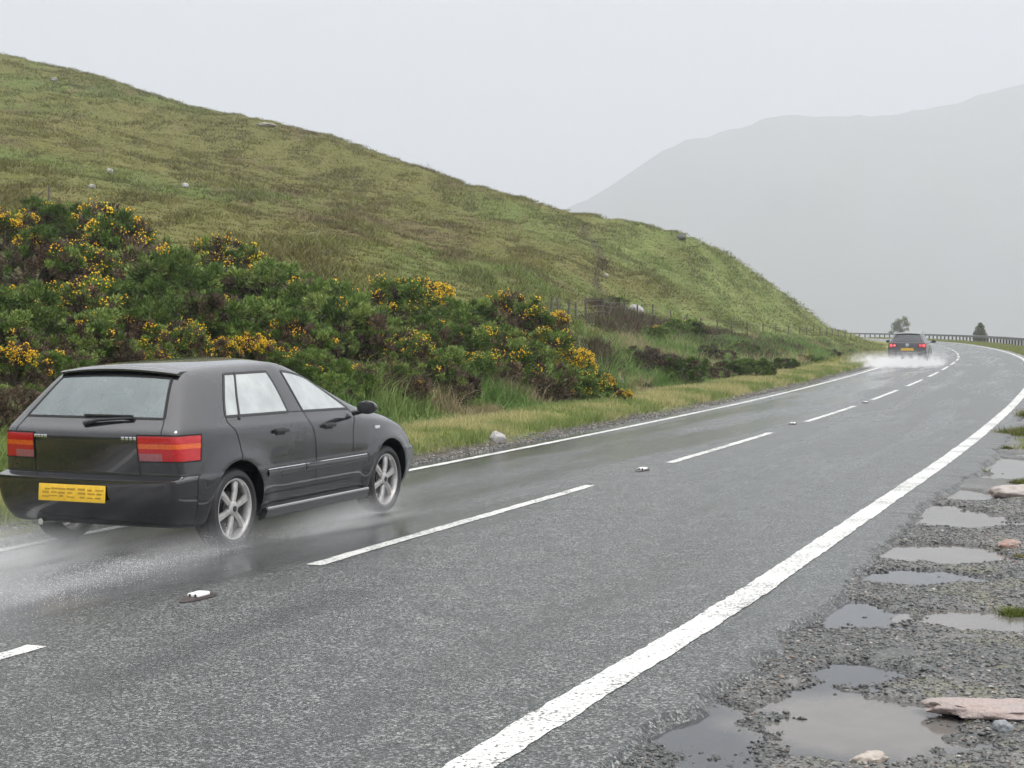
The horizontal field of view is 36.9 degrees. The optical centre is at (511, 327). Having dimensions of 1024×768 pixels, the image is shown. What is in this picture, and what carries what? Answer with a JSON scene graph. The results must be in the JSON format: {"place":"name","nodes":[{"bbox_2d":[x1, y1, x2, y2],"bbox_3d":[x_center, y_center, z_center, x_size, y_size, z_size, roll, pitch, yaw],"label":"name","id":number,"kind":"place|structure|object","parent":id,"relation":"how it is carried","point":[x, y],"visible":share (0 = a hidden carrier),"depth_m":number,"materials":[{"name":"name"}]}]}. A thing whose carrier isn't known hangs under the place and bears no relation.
{"place":"outdoors","nodes":[
{"label":"outdoors","id":0,"kind":"place"},
{"bbox_2d":[0,53,888,537],"bbox_3d":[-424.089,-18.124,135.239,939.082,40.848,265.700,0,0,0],"label":"hillside","id":1,"kind":"structure","parent":0,"point":[668,246],"depth_m":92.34,"materials":[{"name":"plant"}]},
{"bbox_2d":[0,208,39,249],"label":"gorse bush","id":2,"kind":"object","parent":1,"relation":"on","point":[11,224],"visible":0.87,"depth_m":33.35,"materials":[{"name":"yellow plant"}]},
{"bbox_2d":[0,382,44,428],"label":"gorse bush","id":3,"kind":"object","parent":1,"relation":"on","point":[21,392],"visible":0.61,"depth_m":17.69,"materials":[{"name":"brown plant"}]},
{"bbox_2d":[0,308,50,353],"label":"gorse bush","id":4,"kind":"object","parent":1,"relation":"on","point":[13,327],"visible":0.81,"depth_m":20.04,"materials":[{"name":"green plant"}]},
{"bbox_2d":[1,283,51,318],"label":"gorse bush","id":5,"kind":"object","parent":1,"relation":"on","point":[20,287],"visible":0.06,"depth_m":23.84,"materials":[{"name":"green plant"}]},
{"bbox_2d":[0,341,55,386],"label":"gorse bush","id":6,"kind":"object","parent":1,"relation":"on","point":[12,353],"visible":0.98,"depth_m":18.77,"materials":[{"name":"yellow plant"}]},
{"bbox_2d":[0,278,74,346],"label":"gorse bush","id":7,"kind":"object","parent":1,"relation":"on","point":[45,314],"visible":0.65,"depth_m":21.85,"materials":[{"name":"green plant"}]},
{"bbox_2d":[0,220,86,286],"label":"gorse bush","id":8,"kind":"object","parent":1,"relation":"on","point":[20,251],"visible":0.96,"depth_m":27.85,"materials":[{"name":"green plant"}]},
{"bbox_2d":[10,193,94,242],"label":"gorse bush","id":9,"kind":"object","parent":1,"relation":"on","point":[50,212],"visible":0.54,"depth_m":36.88,"materials":[{"name":"green plant"}]},
{"bbox_2d":[10,349,99,384],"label":"gorse bush","id":10,"kind":"object","parent":1,"relation":"on","point":[65,360],"visible":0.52,"depth_m":19.48,"materials":[{"name":"green plant"}]},
{"bbox_2d":[32,269,127,343],"bbox_3d":[-6.723,-0.254,23.386,1.747,1.304,1.914,0,0,-8],"label":"gorse bush","id":11,"kind":"object","parent":1,"relation":"on","point":[80,295],"visible":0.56,"depth_m":23.01,"materials":[{"name":"green plant"}]},
{"bbox_2d":[54,200,116,233],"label":"gorse bush","id":12,"kind":"object","parent":1,"relation":"on","point":[73,207],"visible":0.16,"depth_m":38.70,"materials":[{"name":"green plant"}]},
{"bbox_2d":[40,237,135,292],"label":"gorse bush","id":13,"kind":"object","parent":1,"relation":"on","point":[95,257],"visible":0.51,"depth_m":29.07,"materials":[{"name":"green plant"}]},
{"bbox_2d":[37,306,146,364],"bbox_3d":[-5.801,0.198,21.129,1.534,1.012,1.482,0,0,19],"label":"gorse bush","id":14,"kind":"object","parent":1,"relation":"on","point":[97,327],"visible":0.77,"depth_m":20.99,"materials":[{"name":"green plant"}]},
{"bbox_2d":[76,305,170,352],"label":"gorse bush","id":15,"kind":"object","parent":1,"relation":"on","point":[128,321],"visible":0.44,"depth_m":22.83,"materials":[{"name":"green plant"}]},
{"bbox_2d":[75,196,174,272],"bbox_3d":[-8.327,-1.843,32.755,2.315,1.909,2.934,0,0,14],"label":"gorse bush","id":16,"kind":"object","parent":1,"relation":"on","point":[111,229],"visible":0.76,"depth_m":32.11,"materials":[{"name":"green plant"}]},
{"bbox_2d":[94,338,162,364],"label":"gorse bush","id":17,"kind":"object","parent":1,"relation":"on","point":[149,353],"visible":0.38,"depth_m":21.38,"materials":[{"name":"green plant"}]},
{"bbox_2d":[98,273,175,315],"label":"gorse bush","id":18,"kind":"object","parent":1,"relation":"on","point":[138,295],"visible":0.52,"depth_m":26.23,"materials":[{"name":"green plant"}]},
{"bbox_2d":[112,242,225,295],"bbox_3d":[-6.737,-0.974,29.955,2.286,1.389,2.573,0,0,-8],"label":"gorse bush","id":19,"kind":"object","parent":1,"relation":"on","point":[163,264],"visible":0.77,"depth_m":29.55,"materials":[{"name":"green plant"}]},
{"bbox_2d":[145,316,216,358],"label":"gorse bush","id":20,"kind":"object","parent":1,"relation":"on","point":[186,333],"visible":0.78,"depth_m":22.47,"materials":[{"name":"green plant"}]},
{"bbox_2d":[139,287,242,351],"bbox_3d":[-5.143,-0.078,24.536,1.761,1.210,1.691,0,0,-5],"label":"gorse bush","id":21,"kind":"object","parent":1,"relation":"on","point":[209,302],"visible":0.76,"depth_m":24.13,"materials":[{"name":"green plant"}]},
{"bbox_2d":[196,336,243,357],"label":"gorse bush","id":22,"kind":"object","parent":1,"relation":"on","point":[222,346],"visible":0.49,"depth_m":23.51,"materials":[{"name":"yellow plant"}]},
{"bbox_2d":[187,312,252,355],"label":"gorse bush","id":23,"kind":"object","parent":1,"relation":"on","point":[213,334],"visible":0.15,"depth_m":24.71,"materials":[{"name":"green plant"}]},
{"bbox_2d":[185,231,269,292],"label":"gorse bush","id":24,"kind":"object","parent":1,"relation":"on","point":[216,251],"visible":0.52,"depth_m":33.10,"materials":[{"name":"green plant"}]},
{"bbox_2d":[168,294,317,359],"bbox_3d":[-4.603,0.018,25.492,2.243,1.189,2.316,0,0,43],"label":"gorse bush","id":25,"kind":"object","parent":1,"relation":"on","point":[261,307],"visible":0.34,"depth_m":25.27,"materials":[{"name":"green plant"}]},
{"bbox_2d":[232,332,288,361],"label":"gorse bush","id":26,"kind":"object","parent":1,"relation":"on","point":[249,347],"visible":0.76,"depth_m":24.03,"materials":[{"name":"yellow plant"}]},
{"bbox_2d":[257,122,275,126],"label":"outcrop","id":27,"kind":"object","parent":1,"relation":"on","point":[266,124],"visible":0.76,"depth_m":119.54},
{"bbox_2d":[216,255,327,302],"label":"gorse bush","id":28,"kind":"object","parent":1,"relation":"on","point":[257,277],"visible":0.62,"depth_m":32.23,"materials":[{"name":"green plant"}]},
{"bbox_2d":[238,307,345,365],"bbox_3d":[-3.635,0.225,25.127,1.847,1.181,1.580,0,0,-2],"label":"gorse bush","id":29,"kind":"object","parent":1,"relation":"on","point":[303,330],"visible":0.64,"depth_m":24.80,"materials":[{"name":"green plant"}]},
{"bbox_2d":[264,348,322,375],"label":"gorse bush","id":30,"kind":"object","parent":1,"relation":"on","point":[288,362],"visible":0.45,"depth_m":23.65,"materials":[{"name":"green plant"}]},
{"bbox_2d":[256,276,369,320],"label":"gorse bush","id":31,"kind":"object","parent":1,"relation":"on","point":[291,292],"visible":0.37,"depth_m":30.52,"materials":[{"name":"green plant"}]},
{"bbox_2d":[274,346,351,383],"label":"gorse bush","id":32,"kind":"object","parent":1,"relation":"on","point":[316,356],"visible":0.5,"depth_m":24.07,"materials":[{"name":"green plant"}]},
{"bbox_2d":[306,369,364,403],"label":"gorse bush","id":33,"kind":"object","parent":1,"relation":"on","point":[338,380],"visible":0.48,"depth_m":23.80,"materials":[{"name":"green plant"}]},
{"bbox_2d":[319,330,359,357],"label":"gorse bush","id":34,"kind":"object","parent":1,"relation":"on","point":[352,347],"visible":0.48,"depth_m":27.40,"materials":[{"name":"green plant"}]},
{"bbox_2d":[293,287,396,353],"bbox_3d":[-3.090,-0.053,28.370,2.309,1.415,1.817,0,0,30],"label":"gorse bush","id":35,"kind":"object","parent":1,"relation":"on","point":[354,311],"visible":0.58,"depth_m":27.90,"materials":[{"name":"green plant"}]},
{"bbox_2d":[330,327,371,357],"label":"gorse bush","id":36,"kind":"object","parent":1,"relation":"on","point":[362,348],"visible":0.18,"depth_m":27.91,"materials":[{"name":"green plant"}]},
{"bbox_2d":[334,363,383,399],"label":"gorse bush","id":37,"kind":"object","parent":1,"relation":"on","point":[369,377],"visible":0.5,"depth_m":24.86,"materials":[{"name":"green plant"}]},
{"bbox_2d":[344,314,415,362],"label":"gorse bush","id":38,"kind":"object","parent":1,"relation":"on","point":[369,331],"visible":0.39,"depth_m":28.16,"materials":[{"name":"green plant"}]},
{"bbox_2d":[352,273,441,327],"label":"gorse bush","id":39,"kind":"object","parent":1,"relation":"on","point":[397,294],"visible":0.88,"depth_m":35.43,"materials":[{"name":"green plant"}]},
{"bbox_2d":[359,327,438,376],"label":"gorse bush","id":40,"kind":"object","parent":1,"relation":"on","point":[412,345],"visible":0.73,"depth_m":27.70,"materials":[{"name":"green plant"}]},
{"bbox_2d":[372,360,433,404],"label":"gorse bush","id":41,"kind":"object","parent":1,"relation":"on","point":[422,384],"visible":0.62,"depth_m":25.93,"materials":[{"name":"green plant"}]},
{"bbox_2d":[399,277,456,314],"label":"gorse bush","id":42,"kind":"object","parent":1,"relation":"on","point":[438,288],"visible":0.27,"depth_m":38.22,"materials":[{"name":"yellow plant"}]},
{"bbox_2d":[0,309,867,471],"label":"tall grass","id":43,"kind":"structure","parent":1,"relation":"on","point":[494,393],"depth_m":33.64,"materials":[{"name":"plant"}]},
{"bbox_2d":[0,365,874,540],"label":"roadside grit","id":44,"kind":"object","parent":1,"relation":"on","point":[13,525],"visible":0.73,"depth_m":24.72,"materials":[{"name":"gravel"}]},
{"bbox_2d":[413,311,474,356],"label":"gorse bush","id":45,"kind":"object","parent":1,"relation":"on","point":[436,330],"visible":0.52,"depth_m":30.37,"materials":[{"name":"green plant"}]},
{"bbox_2d":[410,344,483,405],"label":"gorse bush","id":46,"kind":"object","parent":1,"relation":"on","point":[449,362],"visible":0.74,"depth_m":27.41,"materials":[{"name":"green plant"}]},
{"bbox_2d":[430,294,516,330],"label":"gorse bush","id":47,"kind":"object","parent":1,"relation":"on","point":[474,312],"visible":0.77,"depth_m":34.11,"materials":[{"name":"green plant"}]},
{"bbox_2d":[440,325,512,358],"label":"gorse bush","id":48,"kind":"object","parent":1,"relation":"on","point":[485,338],"visible":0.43,"depth_m":31.52,"materials":[{"name":"green plant"}]},
{"bbox_2d":[459,348,523,385],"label":"gorse bush","id":49,"kind":"object","parent":1,"relation":"on","point":[489,361],"visible":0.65,"depth_m":30.06,"materials":[{"name":"green plant"}]},
{"bbox_2d":[489,431,505,442],"bbox_3d":[-0.215,1.597,22.490,0.262,0.179,0.234,0,0,-16],"label":"rock","id":50,"kind":"object","parent":1,"relation":"on","point":[496,436],"visible":0.99,"depth_m":22.41,"materials":[{"name":"stone"}]},
{"bbox_2d":[474,320,551,374],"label":"gorse bush","id":51,"kind":"object","parent":1,"relation":"on","point":[509,331],"visible":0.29,"depth_m":32.32,"materials":[{"name":"green plant"}]},
{"bbox_2d":[477,288,563,333],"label":"gorse bush","id":52,"kind":"object","parent":1,"relation":"on","point":[531,310],"visible":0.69,"depth_m":36.78,"materials":[{"name":"green plant"}]},
{"bbox_2d":[500,336,583,400],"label":"gorse bush","id":53,"kind":"object","parent":1,"relation":"on","point":[523,354],"visible":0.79,"depth_m":31.13,"materials":[{"name":"green plant"}]},
{"bbox_2d":[518,326,577,365],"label":"gorse bush","id":54,"kind":"object","parent":1,"relation":"on","point":[557,338],"visible":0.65,"depth_m":34.78,"materials":[{"name":"green plant"}]},
{"bbox_2d":[533,310,572,336],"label":"gorse bush","id":55,"kind":"object","parent":1,"relation":"on","point":[564,321],"visible":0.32,"depth_m":39.45,"materials":[{"name":"yellow plant"}]},
{"bbox_2d":[551,344,598,372],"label":"gorse bush","id":56,"kind":"object","parent":1,"relation":"on","point":[581,357],"visible":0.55,"depth_m":35.09,"materials":[{"name":"yellow plant"}]},
{"bbox_2d":[545,370,612,401],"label":"gorse bush","id":57,"kind":"object","parent":1,"relation":"on","point":[593,383],"visible":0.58,"depth_m":31.98,"materials":[{"name":"green plant"}]},
{"bbox_2d":[600,374,618,392],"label":"gorse bush","id":58,"kind":"object","parent":1,"relation":"on","point":[611,380],"visible":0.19,"depth_m":35.05,"materials":[{"name":"yellow plant"}]},
{"bbox_2d":[550,298,670,318],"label":"fence","id":59,"kind":"object","parent":1,"relation":"on","point":[575,303],"visible":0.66,"depth_m":55.26,"materials":[{"name":"wood"}]},
{"bbox_2d":[609,295,629,305],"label":"hill shrub","id":60,"kind":"object","parent":1,"relation":"on","point":[621,299],"visible":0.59,"depth_m":71.36,"materials":[{"name":"green plant"}]},
{"bbox_2d":[613,388,632,399],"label":"gorse bush","id":61,"kind":"object","parent":1,"relation":"on","point":[621,392],"visible":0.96,"depth_m":31.82,"materials":[{"name":"yellow plant"}]},
{"bbox_2d":[625,345,681,373],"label":"hill shrub","id":62,"kind":"object","parent":1,"relation":"on","point":[648,352],"visible":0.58,"depth_m":42.07,"materials":[{"name":"green plant"}]},
{"bbox_2d":[641,325,678,340],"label":"hill shrub","id":63,"kind":"object","parent":1,"relation":"on","point":[659,329],"visible":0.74,"depth_m":57.87,"materials":[{"name":"green plant"}]},
{"bbox_2d":[649,355,709,383],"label":"hill shrub","id":64,"kind":"object","parent":1,"relation":"on","point":[700,372],"visible":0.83,"depth_m":41.44,"materials":[{"name":"green plant"}]},
{"bbox_2d":[661,317,711,335],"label":"hill shrub","id":65,"kind":"object","parent":1,"relation":"on","point":[695,325],"visible":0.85,"depth_m":61.89,"materials":[{"name":"green plant"}]},
{"bbox_2d":[690,362,730,379],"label":"hill shrub","id":66,"kind":"object","parent":1,"relation":"on","point":[716,373],"visible":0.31,"depth_m":45.38,"materials":[{"name":"green plant"}]},
{"bbox_2d":[577,295,844,376],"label":"heather","id":67,"kind":"object","parent":1,"relation":"on","point":[619,316],"visible":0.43,"depth_m":59.66,"materials":[{"name":"green plant"}]},
{"bbox_2d":[697,344,738,360],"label":"hill shrub","id":68,"kind":"object","parent":1,"relation":"on","point":[713,349],"visible":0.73,"depth_m":52.84,"materials":[{"name":"green plant"}]},
{"bbox_2d":[712,359,745,375],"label":"hill shrub","id":69,"kind":"object","parent":1,"relation":"on","point":[727,364],"visible":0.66,"depth_m":47.33,"materials":[{"name":"green plant"}]},
{"bbox_2d":[728,340,761,352],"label":"hill shrub","id":70,"kind":"object","parent":1,"relation":"on","point":[746,342],"visible":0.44,"depth_m":60.94,"materials":[{"name":"green plant"}]},
{"bbox_2d":[732,357,778,376],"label":"hill shrub","id":71,"kind":"object","parent":1,"relation":"on","point":[763,365],"visible":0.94,"depth_m":46.88,"materials":[{"name":"green plant"}]},
{"bbox_2d":[686,316,850,338],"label":"fence","id":72,"kind":"object","parent":1,"relation":"on","point":[781,327],"visible":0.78,"depth_m":97.61,"materials":[{"name":"wood"}]},
{"bbox_2d":[772,357,799,368],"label":"hill shrub","id":73,"kind":"object","parent":1,"relation":"on","point":[788,363],"visible":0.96,"depth_m":54.37,"materials":[{"name":"green plant"}]},
{"bbox_2d":[794,354,824,361],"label":"hill shrub","id":74,"kind":"object","parent":1,"relation":"on","point":[815,358],"visible":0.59,"depth_m":65.67,"materials":[{"name":"green plant"}]},
{"bbox_2d":[824,348,841,356],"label":"hill shrub","id":75,"kind":"object","parent":1,"relation":"on","point":[837,353],"visible":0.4,"depth_m":76.67,"materials":[{"name":"green plant"}]},
{"bbox_2d":[0,338,1023,767],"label":"road","id":76,"kind":"structure","parent":0,"point":[590,598],"depth_m":9.82,"materials":[{"name":"asphalt"}]},
{"bbox_2d":[0,488,381,662],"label":"water droplets","id":77,"kind":"object","parent":76,"relation":"on","point":[215,549],"visible":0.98,"depth_m":11.10},
{"bbox_2d":[179,590,216,601],"bbox_3d":[-1.970,1.679,9.659,0.128,0.033,0.380,0,0,24],"label":"road stud","id":78,"kind":"object","parent":76,"relation":"on","point":[195,595],"visible":1,"depth_m":9.61,"materials":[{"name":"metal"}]},
{"bbox_2d":[0,357,412,549],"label":"hatchback car","id":79,"kind":"object","parent":76,"relation":"on","point":[208,446],"visible":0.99,"depth_m":11.68,"materials":[{"name":"black paint"}]},
{"bbox_2d":[886,331,935,363],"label":"estate car","id":80,"kind":"object","parent":76,"relation":"on","point":[911,345],"visible":1,"depth_m":70.98,"materials":[{"name":"paint"}]},
{"bbox_2d":[0,0,1023,209],"label":"sky","id":81,"kind":"structure","parent":0,"point":[551,102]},
{"bbox_2d":[565,84,1023,345],"bbox_3d":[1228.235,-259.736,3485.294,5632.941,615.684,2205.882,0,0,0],"label":"mountain","id":82,"kind":"structure","parent":0,"point":[864,224],"depth_m":2778.22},
{"bbox_3d":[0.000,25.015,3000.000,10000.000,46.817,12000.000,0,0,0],"label":"ground","id":83,"kind":"structure","parent":0,"visible":0},
{"bbox_2d":[0,348,888,525],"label":"verge grass","id":84,"kind":"structure","parent":83,"relation":"on","point":[728,387],"depth_m":28.29,"materials":[{"name":"plant"}]},
{"bbox_2d":[615,418,1023,767],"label":"gravel","id":85,"kind":"structure","parent":83,"relation":"on","point":[983,485],"depth_m":8.06,"materials":[{"name":"gravel"}]},
{"bbox_2d":[652,665,996,767],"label":"puddle","id":86,"kind":"object","parent":85,"relation":"on","point":[843,726],"visible":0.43,"depth_m":6.68,"materials":[{"name":"liquid"}]},
{"bbox_2d":[819,598,905,629],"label":"puddle","id":87,"kind":"object","parent":85,"relation":"on","point":[853,613],"visible":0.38,"depth_m":9.25,"materials":[{"name":"liquid"}]},
{"bbox_2d":[848,750,888,762],"bbox_3d":[1.426,1.718,6.145,0.177,0.050,0.093,0,0,-20],"label":"rock","id":88,"kind":"object","parent":85,"relation":"on","point":[875,756],"visible":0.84,"depth_m":6.12,"materials":[{"name":"stone"}]},
{"bbox_2d":[862,569,993,584],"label":"puddle","id":89,"kind":"object","parent":85,"relation":"on","point":[912,577],"visible":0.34,"depth_m":10.76,"materials":[{"name":"liquid"}]},
{"bbox_2d":[879,544,1015,564],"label":"puddle","id":90,"kind":"object","parent":85,"relation":"on","point":[951,554],"visible":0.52,"depth_m":11.83,"materials":[{"name":"liquid"}]},
{"bbox_2d":[892,610,1023,631],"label":"puddle","id":91,"kind":"object","parent":85,"relation":"on","point":[958,619],"visible":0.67,"depth_m":9.15,"materials":[{"name":"liquid"}]},
{"bbox_2d":[914,503,1023,527],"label":"puddle","id":92,"kind":"object","parent":85,"relation":"on","point":[938,515],"visible":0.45,"depth_m":14.06,"materials":[{"name":"liquid"}]},
{"bbox_2d":[921,697,1023,720],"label":"rock","id":93,"kind":"object","parent":85,"relation":"on","point":[1009,709],"visible":1,"depth_m":6.80,"materials":[{"name":"stone"}]},
{"bbox_2d":[941,489,1004,499],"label":"puddle","id":94,"kind":"object","parent":85,"relation":"on","point":[962,494],"visible":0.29,"depth_m":16.00,"materials":[{"name":"liquid"}]},
{"bbox_2d":[978,454,1023,479],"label":"puddle","id":95,"kind":"object","parent":85,"relation":"on","point":[1011,468],"visible":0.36,"depth_m":18.93,"materials":[{"name":"liquid"}]},
{"bbox_2d":[992,720,1014,731],"bbox_3d":[2.106,1.705,6.586,0.092,0.049,0.067,0,0,-8],"label":"rock","id":96,"kind":"object","parent":85,"relation":"on","point":[1002,725],"visible":1,"depth_m":6.56,"materials":[{"name":"stone"}]},
{"bbox_2d":[987,484,1023,497],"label":"rock","id":97,"kind":"object","parent":85,"relation":"on","point":[1003,491],"visible":0.94,"depth_m":15.72,"materials":[{"name":"stone"}]},
{"bbox_2d":[991,425,1023,435],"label":"grass tuft","id":98,"kind":"object","parent":85,"relation":"on","point":[1016,430],"visible":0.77,"depth_m":24.75,"materials":[{"name":"plant"}]},
{"bbox_2d":[991,604,1023,618],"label":"grass tuft","id":99,"kind":"object","parent":85,"relation":"on","point":[1012,611],"visible":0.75,"depth_m":9.31,"materials":[{"name":"plant"}]},
{"bbox_2d":[996,539,1020,547],"bbox_3d":[3.911,1.700,12.090,0.188,0.064,0.144,0,0,21],"label":"rock","id":100,"kind":"object","parent":85,"relation":"on","point":[1010,543],"visible":1,"depth_m":12.04,"materials":[{"name":"stone"}]},
{"bbox_2d":[1008,477,1023,483],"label":"grass tuft","id":101,"kind":"object","parent":85,"relation":"on","point":[1017,481],"visible":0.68,"depth_m":16.99,"materials":[{"name":"plant"}]},
{"bbox_2d":[1012,406,1023,416],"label":"grass tuft","id":102,"kind":"object","parent":85,"relation":"on","point":[1020,414],"visible":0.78,"depth_m":29.58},
{"bbox_2d":[888,316,909,332],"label":"tree","id":103,"kind":"object","parent":83,"relation":"on","point":[897,328],"visible":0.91,"depth_m":270.00,"materials":[{"name":"green plant"}]},
{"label":"verge","id":104,"kind":"structure","parent":0,"visible":0},
{"bbox_2d":[851,333,1023,345],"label":"guard rail","id":105,"kind":"object","parent":104,"relation":"on","point":[1009,340],"visible":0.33,"depth_m":175.65,"materials":[{"name":"metal"}]},
{"bbox_2d":[869,337,1023,449],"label":"verge grass","id":106,"kind":"structure","parent":104,"relation":"on","point":[1015,348],"depth_m":139.31,"materials":[{"name":"plant"}]},
{"bbox_2d":[972,322,986,341],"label":"tree","id":107,"kind":"object","parent":104,"relation":"on","point":[979,329],"visible":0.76,"depth_m":214.69,"materials":[{"name":"green plant"}]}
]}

